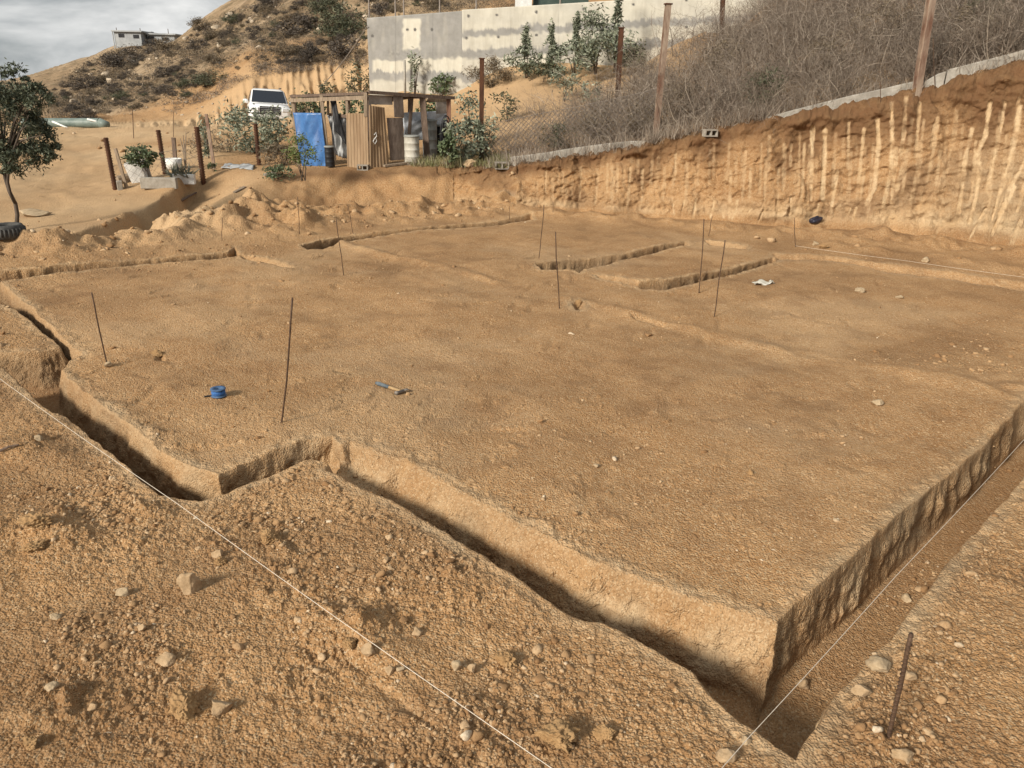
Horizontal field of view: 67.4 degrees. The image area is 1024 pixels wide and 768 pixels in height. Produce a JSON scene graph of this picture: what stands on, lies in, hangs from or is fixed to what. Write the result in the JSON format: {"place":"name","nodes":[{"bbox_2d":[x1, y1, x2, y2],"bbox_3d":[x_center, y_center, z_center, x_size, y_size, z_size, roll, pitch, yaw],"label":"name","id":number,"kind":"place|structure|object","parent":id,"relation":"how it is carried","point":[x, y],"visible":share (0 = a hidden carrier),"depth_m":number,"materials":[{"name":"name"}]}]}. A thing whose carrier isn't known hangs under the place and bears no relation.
{"place":"outdoors","nodes":[
{"label":"outdoors","id":0,"kind":"place"},
{"bbox_2d":[0,0,229,80],"label":"sky","id":1,"kind":"structure","parent":0,"point":[42,35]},
{"bbox_2d":[0,0,612,136],"bbox_3d":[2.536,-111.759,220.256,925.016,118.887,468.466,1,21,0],"label":"hillside","id":2,"kind":"structure","parent":0,"point":[285,82],"depth_m":45.28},
{"bbox_2d":[21,118,109,127],"bbox_3d":[-22.001,-12.864,37.871,4.475,0.558,0.470,3,21,5],"label":"pipe","id":3,"kind":"object","parent":2,"relation":"on","point":[81,122],"visible":0.45,"depth_m":37.62,"materials":[{"name":"plastic"}]},
{"bbox_2d":[67,107,98,117],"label":"hill shrub","id":4,"kind":"object","parent":2,"relation":"on","point":[79,114],"visible":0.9,"depth_m":42.59,"materials":[{"name":"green plant"}]},
{"bbox_2d":[67,72,103,89],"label":"hill shrub","id":5,"kind":"object","parent":2,"relation":"on","point":[81,85],"visible":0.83,"depth_m":86.42,"materials":[{"name":"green plant"}]},
{"bbox_2d":[90,44,148,67],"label":"hill shrub","id":6,"kind":"object","parent":2,"relation":"on","point":[117,58],"visible":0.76,"depth_m":94.19,"materials":[{"name":"green plant"}]},
{"bbox_2d":[111,28,180,48],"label":"house","id":7,"kind":"structure","parent":2,"relation":"on","point":[126,37],"depth_m":119.39,"materials":[{"name":"concrete"}]},
{"bbox_2d":[150,35,178,50],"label":"hill shrub","id":8,"kind":"object","parent":2,"relation":"on","point":[160,43],"visible":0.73,"depth_m":80.04,"materials":[{"name":"brown plant"}]},
{"bbox_2d":[186,16,208,29],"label":"hill shrub","id":9,"kind":"object","parent":2,"relation":"on","point":[196,22],"visible":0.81,"depth_m":79.91,"materials":[{"name":"brown plant"}]},
{"bbox_2d":[181,69,229,85],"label":"hill shrub","id":10,"kind":"object","parent":2,"relation":"on","point":[197,81],"visible":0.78,"depth_m":45.77,"materials":[{"name":"green plant"}]},
{"bbox_2d":[160,52,368,112],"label":"scrub","id":11,"kind":"object","parent":2,"relation":"on","point":[288,66],"visible":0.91,"depth_m":41.90,"materials":[{"name":"plant"}]},
{"bbox_2d":[39,0,514,117],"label":"scrub","id":12,"kind":"object","parent":2,"relation":"on","point":[187,50],"visible":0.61,"depth_m":54.70,"materials":[{"name":"brown plant"}]},
{"bbox_2d":[269,39,301,55],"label":"hill shrub","id":13,"kind":"object","parent":2,"relation":"on","point":[282,46],"visible":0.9,"depth_m":42.10,"materials":[{"name":"brown plant"}]},
{"bbox_2d":[272,12,318,34],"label":"hill shrub","id":14,"kind":"object","parent":2,"relation":"on","point":[304,20],"visible":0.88,"depth_m":50.22,"materials":[{"name":"brown plant"}]},
{"bbox_2d":[302,0,342,14],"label":"hill shrub","id":15,"kind":"object","parent":2,"relation":"on","point":[322,6],"visible":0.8,"depth_m":50.62,"materials":[{"name":"green plant"}]},
{"bbox_2d":[320,31,360,56],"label":"hill shrub","id":16,"kind":"object","parent":2,"relation":"on","point":[339,48],"visible":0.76,"depth_m":41.60,"materials":[{"name":"green plant"}]},
{"bbox_2d":[310,0,371,36],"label":"hill shrub","id":17,"kind":"object","parent":2,"relation":"on","point":[347,24],"visible":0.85,"depth_m":44.01,"materials":[{"name":"green plant"}]},
{"bbox_2d":[0,0,1023,767],"bbox_3d":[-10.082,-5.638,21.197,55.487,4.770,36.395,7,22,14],"label":"ground","id":18,"kind":"structure","parent":0,"point":[676,610],"depth_m":6.80,"materials":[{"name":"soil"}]},
{"bbox_2d":[0,222,25,239],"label":"tyre","id":19,"kind":"object","parent":18,"relation":"on","point":[10,230],"visible":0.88,"depth_m":13.72,"materials":[{"name":"rubber"}]},
{"bbox_2d":[23,735,36,750],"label":"clod","id":20,"kind":"object","parent":18,"relation":"on","point":[29,743],"visible":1,"depth_m":3.65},
{"bbox_2d":[0,57,62,221],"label":"tree","id":21,"kind":"object","parent":18,"relation":"on","point":[15,148],"visible":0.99,"depth_m":15.67,"materials":[{"name":"green plant"}]},
{"bbox_2d":[20,539,48,552],"bbox_3d":[-3.195,1.086,5.150,0.161,0.077,0.143,1,21,0],"label":"clod","id":22,"kind":"object","parent":18,"relation":"on","point":[33,546],"visible":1,"depth_m":5.11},
{"bbox_2d":[16,513,53,529],"bbox_3d":[-3.298,0.943,5.312,0.222,0.118,0.188,-8,23,-23],"label":"clod","id":23,"kind":"object","parent":18,"relation":"on","point":[39,521],"visible":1,"depth_m":5.26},
{"bbox_2d":[19,208,51,216],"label":"stone","id":24,"kind":"object","parent":18,"relation":"on","point":[30,212],"visible":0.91,"depth_m":18.06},
{"bbox_2d":[103,137,116,189],"bbox_3d":[-10.913,-5.890,20.905,0.178,1.562,0.139,1,21,0],"label":"post","id":25,"kind":"object","parent":18,"relation":"on","point":[109,161],"visible":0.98,"depth_m":20.82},
{"bbox_2d":[123,162,147,182],"bbox_3d":[-10.608,-6.022,21.777,0.498,0.562,0.448,-9,26,-4],"label":"planter","id":26,"kind":"object","parent":18,"relation":"on","point":[128,167],"visible":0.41,"depth_m":21.60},
{"bbox_2d":[120,143,163,171],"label":"shrub","id":27,"kind":"object","parent":18,"relation":"on","point":[134,155],"visible":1,"depth_m":20.59,"materials":[{"name":"green plant"}]},
{"bbox_2d":[139,177,177,188],"bbox_3d":[-9.485,-5.399,20.637,0.932,0.291,0.160,-1,21,-5],"label":"concrete slab","id":28,"kind":"object","parent":18,"relation":"on","point":[156,182],"depth_m":20.57,"materials":[{"name":"concrete"}]},
{"bbox_2d":[155,130,167,174],"bbox_3d":[-10.211,-6.660,22.414,0.180,1.438,0.146,1,21,0],"label":"post","id":29,"kind":"object","parent":18,"relation":"on","point":[160,144],"visible":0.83,"depth_m":22.30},
{"bbox_2d":[155,652,175,666],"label":"stone","id":30,"kind":"object","parent":18,"relation":"on","point":[166,659],"visible":1,"depth_m":4.23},
{"bbox_2d":[162,162,200,177],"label":"spiky plant","id":31,"kind":"object","parent":18,"relation":"on","point":[176,171],"visible":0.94,"depth_m":21.60,"materials":[{"name":"green plant"}]},
{"bbox_2d":[167,687,200,722],"bbox_3d":[-1.677,1.654,3.934,0.164,0.140,0.166,1,21,0],"label":"clod","id":32,"kind":"object","parent":18,"relation":"on","point":[184,705],"visible":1,"depth_m":3.90,"materials":[{"name":"soil"}]},
{"bbox_2d":[172,174,195,184],"bbox_3d":[-9.276,-5.802,21.738,0.587,0.283,0.160,-1,21,-5],"label":"concrete slab","id":33,"kind":"object","parent":18,"relation":"on","point":[191,179],"depth_m":21.67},
{"bbox_2d":[176,572,202,594],"bbox_3d":[-2.030,1.267,4.821,0.145,0.205,0.077,1,21,0],"label":"stone","id":34,"kind":"object","parent":18,"relation":"on","point":[189,583],"visible":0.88,"depth_m":4.79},
{"bbox_2d":[194,127,205,184],"bbox_3d":[-8.941,-6.462,22.043,0.174,1.752,0.159,1,21,0],"label":"post","id":35,"kind":"object","parent":18,"relation":"on","point":[199,154],"visible":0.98,"depth_m":21.96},
{"bbox_2d":[197,114,212,158],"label":"shrub","id":36,"kind":"object","parent":18,"relation":"on","point":[206,143],"visible":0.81,"depth_m":24.82,"materials":[{"name":"green plant"}]},
{"bbox_2d":[204,114,215,168],"bbox_3d":[-9.056,-7.234,23.067,0.148,1.660,0.052,1,21,0],"label":"steel angle","id":37,"kind":"object","parent":18,"relation":"on","point":[209,138],"visible":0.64,"depth_m":23.00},
{"bbox_2d":[178,125,244,153],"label":"shrub","id":38,"kind":"object","parent":18,"relation":"on","point":[202,144],"visible":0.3,"depth_m":26.57,"materials":[{"name":"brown plant"}]},
{"bbox_2d":[204,386,226,398],"bbox_3d":[-2.994,0.087,7.773,0.152,0.085,0.199,19,27,38],"label":"line reel","id":39,"kind":"object","parent":18,"relation":"on","point":[217,392],"visible":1,"depth_m":7.75,"materials":[{"name":"blue plastic"}]},
{"bbox_2d":[211,699,232,716],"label":"stone","id":40,"kind":"object","parent":18,"relation":"on","point":[219,707],"visible":1,"depth_m":3.91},
{"bbox_2d":[253,123,260,164],"bbox_3d":[-7.652,-7.099,23.102,0.155,1.396,0.145,1,21,0],"label":"post","id":41,"kind":"object","parent":18,"relation":"on","point":[256,137],"visible":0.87,"depth_m":23.00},
{"bbox_2d":[260,528,281,543],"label":"clod","id":42,"kind":"object","parent":18,"relation":"on","point":[269,536],"visible":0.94,"depth_m":5.37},
{"bbox_2d":[0,379,550,767],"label":"string line","id":43,"kind":"object","parent":18,"relation":"on","point":[310,599],"visible":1,"depth_m":4.55,"materials":[{"name":"fabric"}]},
{"bbox_2d":[281,297,292,422],"bbox_3d":[-2.055,-0.156,6.999,0.234,1.307,0.017,1,21,0],"label":"rebar stake","id":44,"kind":"object","parent":18,"relation":"on","point":[287,359],"visible":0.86,"depth_m":6.96,"materials":[{"name":"metal"}]},
{"bbox_2d":[281,129,321,180],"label":"shrub","id":45,"kind":"object","parent":18,"relation":"on","point":[295,155],"visible":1,"depth_m":19.76,"materials":[{"name":"green plant"}]},
{"bbox_2d":[437,130,460,164],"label":"shrub","id":46,"kind":"object","parent":18,"relation":"on","point":[447,142],"visible":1,"depth_m":20.91,"materials":[{"name":"green plant"}]},
{"bbox_2d":[493,650,517,669],"bbox_3d":[-0.035,1.557,4.344,0.170,0.098,0.114,16,26,33],"label":"clod","id":47,"kind":"object","parent":18,"relation":"on","point":[506,659],"visible":1,"depth_m":4.31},
{"bbox_2d":[532,717,580,754],"bbox_3d":[0.229,1.720,3.795,0.202,0.114,0.176,13,24,28],"label":"clod","id":48,"kind":"object","parent":18,"relation":"on","point":[558,733],"visible":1,"depth_m":3.75,"materials":[{"name":"soil"}]},
{"bbox_2d":[592,724,615,741],"bbox_3d":[0.458,1.742,3.830,0.114,0.080,0.090,12,23,25],"label":"clod","id":49,"kind":"object","parent":18,"relation":"on","point":[602,732],"visible":1,"depth_m":3.81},
{"bbox_2d":[715,748,736,762],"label":"stone","id":50,"kind":"object","parent":18,"relation":"on","point":[723,755],"visible":0.94,"depth_m":3.65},
{"bbox_2d":[851,684,871,696],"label":"stone","id":51,"kind":"object","parent":18,"relation":"on","point":[859,690],"visible":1,"depth_m":4.07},
{"bbox_2d":[722,440,1023,767],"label":"string line","id":52,"kind":"object","parent":18,"relation":"on","point":[855,621],"visible":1,"depth_m":4.45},
{"bbox_2d":[865,655,891,672],"bbox_3d":[2.061,1.569,4.315,0.152,0.080,0.118,-16,27,-37],"label":"stone","id":53,"kind":"object","parent":18,"relation":"on","point":[876,663],"visible":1,"depth_m":4.28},
{"bbox_2d":[886,632,913,738],"bbox_3d":[1.859,1.478,3.695,0.041,0.680,0.024,1,21,0],"label":"rebar stake","id":54,"kind":"object","parent":18,"relation":"on","point":[900,682],"visible":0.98,"depth_m":3.67,"materials":[{"name":"metal"}]},
{"bbox_2d":[891,748,914,763],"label":"stone","id":55,"kind":"object","parent":18,"relation":"on","point":[905,755],"visible":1,"depth_m":3.69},
{"bbox_2d":[269,0,1023,189],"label":"earth bank","id":56,"kind":"structure","parent":0,"point":[966,116],"depth_m":18.57,"materials":[{"name":"soil"}]},
{"bbox_2d":[211,96,291,153],"bbox_3d":[-8.920,-8.777,26.152,2.812,1.934,2.118,10,23,21],"label":"shrub","id":57,"kind":"object","parent":56,"relation":"on","point":[238,125],"visible":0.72,"depth_m":26.05,"materials":[{"name":"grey plant"}]},
{"bbox_2d":[243,86,290,122],"bbox_3d":[-11.616,-13.149,36.634,2.290,1.882,4.780,-3,21,-19],"label":"car","id":58,"kind":"object","parent":56,"relation":"on","point":[264,99],"visible":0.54,"depth_m":35.55,"materials":[{"name":"white paint"}]},
{"bbox_2d":[255,106,293,148],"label":"shrub","id":59,"kind":"object","parent":56,"relation":"on","point":[279,130],"visible":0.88,"depth_m":25.15,"materials":[{"name":"green plant"}]},
{"bbox_2d":[256,139,295,166],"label":"shrub","id":60,"kind":"object","parent":56,"relation":"on","point":[271,149],"visible":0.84,"depth_m":22.54,"materials":[{"name":"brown plant"}]},
{"bbox_2d":[260,162,295,180],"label":"shrub","id":61,"kind":"object","parent":56,"relation":"on","point":[273,175],"visible":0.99,"depth_m":20.71,"materials":[{"name":"green plant"}]},
{"bbox_2d":[283,87,326,129],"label":"shrub","id":62,"kind":"object","parent":56,"relation":"on","point":[316,109],"visible":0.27,"depth_m":26.38,"materials":[{"name":"green plant"}]},
{"bbox_2d":[324,146,334,166],"bbox_3d":[-5.110,-6.385,21.518,0.282,0.556,0.282,1,21,0],"label":"barrel","id":63,"kind":"object","parent":56,"relation":"on","point":[329,156],"visible":1,"depth_m":21.43,"materials":[{"name":"black plastic"}]},
{"bbox_2d":[339,100,363,114],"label":"shrub","id":64,"kind":"object","parent":56,"relation":"on","point":[353,102],"visible":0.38,"depth_m":27.17,"materials":[{"name":"green plant"}]},
{"bbox_2d":[341,56,369,91],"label":"shrub","id":65,"kind":"object","parent":56,"relation":"on","point":[354,80],"visible":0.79,"depth_m":37.24,"materials":[{"name":"green plant"}]},
{"bbox_2d":[289,90,454,168],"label":"shed","id":66,"kind":"structure","parent":56,"relation":"on","point":[366,129],"depth_m":21.50,"materials":[{"name":"wood"}]},
{"bbox_2d":[293,113,324,165],"bbox_3d":[-5.713,-6.921,21.796,1.043,1.480,0.093,9,22,18],"label":"blue tarp","id":67,"kind":"object","parent":66,"relation":"attached to","point":[310,125],"visible":0.84,"depth_m":21.73,"materials":[{"name":"plastic"}]},
{"bbox_2d":[327,115,346,158],"bbox_3d":[-4.933,-7.010,21.863,0.640,1.195,0.234,7,22,14],"label":"grey tarp","id":68,"kind":"object","parent":66,"relation":"hanging from","point":[340,147],"visible":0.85,"depth_m":21.88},
{"bbox_2d":[330,101,345,143],"bbox_3d":[-4.883,-7.346,21.586,0.414,1.168,0.135,8,22,16],"label":"dark cloth","id":69,"kind":"object","parent":66,"relation":"hanging from","point":[338,128],"visible":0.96,"depth_m":21.57,"materials":[{"name":"black fabric"}]},
{"bbox_2d":[403,111,446,139],"bbox_3d":[-2.602,-7.767,23.138,1.596,0.877,0.129,-15,26,-36],"label":"pale tarp","id":70,"kind":"object","parent":66,"relation":"hanging from","point":[416,128],"visible":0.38,"depth_m":22.94,"materials":[{"name":"plastic"}]},
{"bbox_2d":[403,135,419,162],"bbox_3d":[-2.883,-6.768,22.097,0.469,0.764,0.469,1,21,0],"label":"barrel","id":71,"kind":"object","parent":56,"relation":"on","point":[411,147],"visible":0.92,"depth_m":21.92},
{"bbox_2d":[407,47,422,93],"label":"shrub","id":72,"kind":"object","parent":56,"relation":"on","point":[414,71],"visible":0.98,"depth_m":34.18,"materials":[{"name":"green plant"}]},
{"bbox_2d":[422,118,436,157],"bbox_3d":[-2.458,-7.347,22.953,0.467,1.109,0.467,1,21,0],"label":"post","id":73,"kind":"object","parent":56,"relation":"on","point":[432,128],"visible":0.6,"depth_m":22.78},
{"bbox_2d":[427,72,453,95],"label":"shrub","id":74,"kind":"object","parent":56,"relation":"on","point":[445,85],"visible":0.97,"depth_m":34.22,"materials":[{"name":"green plant"}]},
{"bbox_2d":[408,148,514,167],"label":"green grass","id":75,"kind":"structure","parent":56,"relation":"on","point":[429,162],"depth_m":21.54,"materials":[{"name":"plant"}]},
{"bbox_2d":[440,113,492,160],"bbox_3d":[-1.300,-6.987,21.863,1.497,1.444,1.064,-6,22,-19],"label":"shrub","id":76,"kind":"object","parent":56,"relation":"on","point":[467,148],"visible":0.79,"depth_m":21.66,"materials":[{"name":"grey plant"}]},
{"bbox_2d":[454,85,485,128],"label":"shrub","id":77,"kind":"object","parent":56,"relation":"on","point":[469,103],"visible":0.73,"depth_m":23.50,"materials":[{"name":"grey plant"}]},
{"bbox_2d":[479,58,484,161],"bbox_3d":[-0.872,-7.668,21.999,0.152,3.085,0.135,-4,22,-13],"label":"fence post","id":78,"kind":"object","parent":56,"relation":"on","point":[481,95],"visible":0.73,"depth_m":21.74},
{"bbox_2d":[470,112,498,160],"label":"shrub","id":79,"kind":"object","parent":56,"relation":"on","point":[492,125],"visible":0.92,"depth_m":21.86,"materials":[{"name":"green plant"}]},
{"bbox_2d":[461,54,518,87],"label":"shrub","id":80,"kind":"object","parent":56,"relation":"on","point":[501,73],"visible":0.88,"depth_m":32.27,"materials":[{"name":"brown plant"}]},
{"bbox_2d":[488,88,519,121],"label":"shrub","id":81,"kind":"object","parent":56,"relation":"on","point":[508,113],"visible":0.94,"depth_m":27.57,"materials":[{"name":"green plant"}]},
{"bbox_2d":[502,22,545,77],"bbox_3d":[0.499,-13.667,31.409,1.816,2.180,1.268,1,21,0],"label":"shrub","id":82,"kind":"object","parent":56,"relation":"on","point":[523,50],"visible":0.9,"depth_m":31.31,"materials":[{"name":"green plant"}]},
{"bbox_2d":[514,60,566,81],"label":"shrub","id":83,"kind":"object","parent":56,"relation":"on","point":[537,70],"visible":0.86,"depth_m":30.42,"materials":[{"name":"green plant"}]},
{"bbox_2d":[537,17,562,77],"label":"shrub","id":84,"kind":"object","parent":56,"relation":"on","point":[552,47],"visible":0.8,"depth_m":31.07,"materials":[{"name":"green plant"}]},
{"bbox_2d":[515,0,588,6],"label":"outbuilding","id":85,"kind":"structure","parent":56,"relation":"on","point":[529,2],"depth_m":34.77,"materials":[{"name":"concrete"}]},
{"bbox_2d":[537,121,577,152],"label":"shrub","id":86,"kind":"object","parent":56,"relation":"on","point":[556,132],"visible":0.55,"depth_m":21.54,"materials":[{"name":"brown plant"}]},
{"bbox_2d":[545,60,586,100],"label":"shrub","id":87,"kind":"object","parent":56,"relation":"on","point":[560,77],"visible":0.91,"depth_m":28.87,"materials":[{"name":"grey plant"}]},
{"bbox_2d":[367,0,765,94],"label":"retaining wall","id":88,"kind":"structure","parent":56,"relation":"on","point":[454,44],"depth_m":33.39,"materials":[{"name":"concrete"}]},
{"bbox_2d":[552,11,588,75],"bbox_3d":[2.463,-13.704,30.936,1.866,2.445,1.347,1,21,0],"label":"shrub","id":89,"kind":"object","parent":56,"relation":"on","point":[576,24],"visible":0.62,"depth_m":30.88,"materials":[{"name":"green plant"}]},
{"bbox_2d":[510,141,644,165],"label":"concrete kerb","id":90,"kind":"structure","parent":56,"relation":"on","point":[577,149],"depth_m":20.07,"materials":[{"name":"concrete"}]},
{"bbox_2d":[573,106,620,142],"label":"shrub","id":91,"kind":"object","parent":56,"relation":"on","point":[596,120],"visible":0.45,"depth_m":21.94,"materials":[{"name":"brown plant"}]},
{"bbox_2d":[562,2,634,74],"bbox_3d":[3.401,-13.685,30.181,2.582,2.839,2.046,14,25,30],"label":"shrub","id":92,"kind":"object","parent":56,"relation":"on","point":[592,51],"visible":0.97,"depth_m":30.20,"materials":[{"name":"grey plant"}]},
{"bbox_2d":[596,0,641,71],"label":"shrub","id":93,"kind":"object","parent":56,"relation":"on","point":[618,14],"visible":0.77,"depth_m":30.36,"materials":[{"name":"green plant"}]},
{"bbox_2d":[615,27,624,96],"bbox_3d":[3.579,-10.450,25.798,0.187,2.790,0.162,-4,22,-13],"label":"fence post","id":94,"kind":"object","parent":56,"relation":"on","point":[620,42],"visible":0.57,"depth_m":25.56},
{"bbox_2d":[615,41,650,69],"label":"shrub","id":95,"kind":"object","parent":56,"relation":"on","point":[636,51],"visible":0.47,"depth_m":30.39,"materials":[{"name":"green plant"}]},
{"bbox_2d":[621,87,653,135],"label":"shrub","id":96,"kind":"object","parent":56,"relation":"on","point":[640,115],"visible":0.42,"depth_m":20.73,"materials":[{"name":"brown plant"}]},
{"bbox_2d":[653,3,672,134],"bbox_3d":[3.837,-7.827,19.711,0.192,3.503,0.156,-4,22,-13],"label":"fence post","id":97,"kind":"object","parent":56,"relation":"on","point":[665,33],"visible":0.73,"depth_m":19.53,"materials":[{"name":"wood"}]},
{"bbox_2d":[485,88,656,160],"bbox_3d":[1.453,-7.084,21.139,5.089,2.126,0.014,10,23,21],"label":"wire fence","id":98,"kind":"object","parent":97,"relation":"attached to","point":[574,125],"visible":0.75,"depth_m":20.98,"materials":[{"name":"metal"}]},
{"bbox_2d":[662,73,707,117],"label":"shrub","id":99,"kind":"object","parent":56,"relation":"on","point":[680,94],"visible":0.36,"depth_m":21.32,"materials":[{"name":"brown plant"}]},
{"bbox_2d":[405,47,1023,168],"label":"dry grass","id":100,"kind":"structure","parent":56,"relation":"on","point":[652,138],"depth_m":19.21,"materials":[{"name":"plant"}]},
{"bbox_2d":[696,33,748,85],"bbox_3d":[6.296,-9.609,23.058,1.657,1.653,1.413,1,21,0],"label":"shrub","id":101,"kind":"object","parent":56,"relation":"on","point":[723,42],"visible":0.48,"depth_m":22.95,"materials":[{"name":"brown plant"}]},
{"bbox_2d":[475,0,1023,160],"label":"dry brush","id":102,"kind":"object","parent":56,"relation":"on","point":[1007,35],"visible":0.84,"depth_m":20.63,"materials":[{"name":"plant"}]},
{"bbox_2d":[737,60,789,107],"bbox_3d":[6.408,-7.579,19.606,1.364,1.324,1.090,1,21,0],"label":"shrub","id":103,"kind":"object","parent":56,"relation":"on","point":[765,81],"visible":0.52,"depth_m":19.49,"materials":[{"name":"brown plant"}]},
{"bbox_2d":[800,28,860,73],"bbox_3d":[8.570,-8.890,20.619,1.505,1.345,1.431,20,28,39],"label":"shrub","id":104,"kind":"object","parent":56,"relation":"on","point":[821,45],"visible":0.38,"depth_m":20.59,"materials":[{"name":"brown plant"}]},
{"bbox_2d":[767,82,912,117],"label":"concrete kerb","id":105,"kind":"structure","parent":56,"relation":"on","point":[885,92],"depth_m":18.00,"materials":[{"name":"concrete"}]},
{"bbox_2d":[836,0,921,52],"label":"shrub","id":106,"kind":"object","parent":56,"relation":"on","point":[887,1],"visible":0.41,"depth_m":20.77,"materials":[{"name":"brown plant"}]},
{"bbox_2d":[912,0,935,96],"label":"fence post","id":107,"kind":"object","parent":56,"relation":"on","point":[925,35],"visible":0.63,"depth_m":17.16,"materials":[{"name":"wood"}]},
{"bbox_2d":[923,72,945,87],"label":"concrete kerb","id":108,"kind":"structure","parent":56,"relation":"on","point":[939,79],"depth_m":17.45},
{"bbox_2d":[937,0,1009,50],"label":"shrub","id":109,"kind":"object","parent":56,"relation":"on","point":[966,14],"visible":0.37,"depth_m":18.26,"materials":[{"name":"brown plant"}]},
{"bbox_2d":[944,50,1023,83],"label":"concrete kerb","id":110,"kind":"structure","parent":56,"relation":"on","point":[951,73],"depth_m":17.09,"materials":[{"name":"concrete"}]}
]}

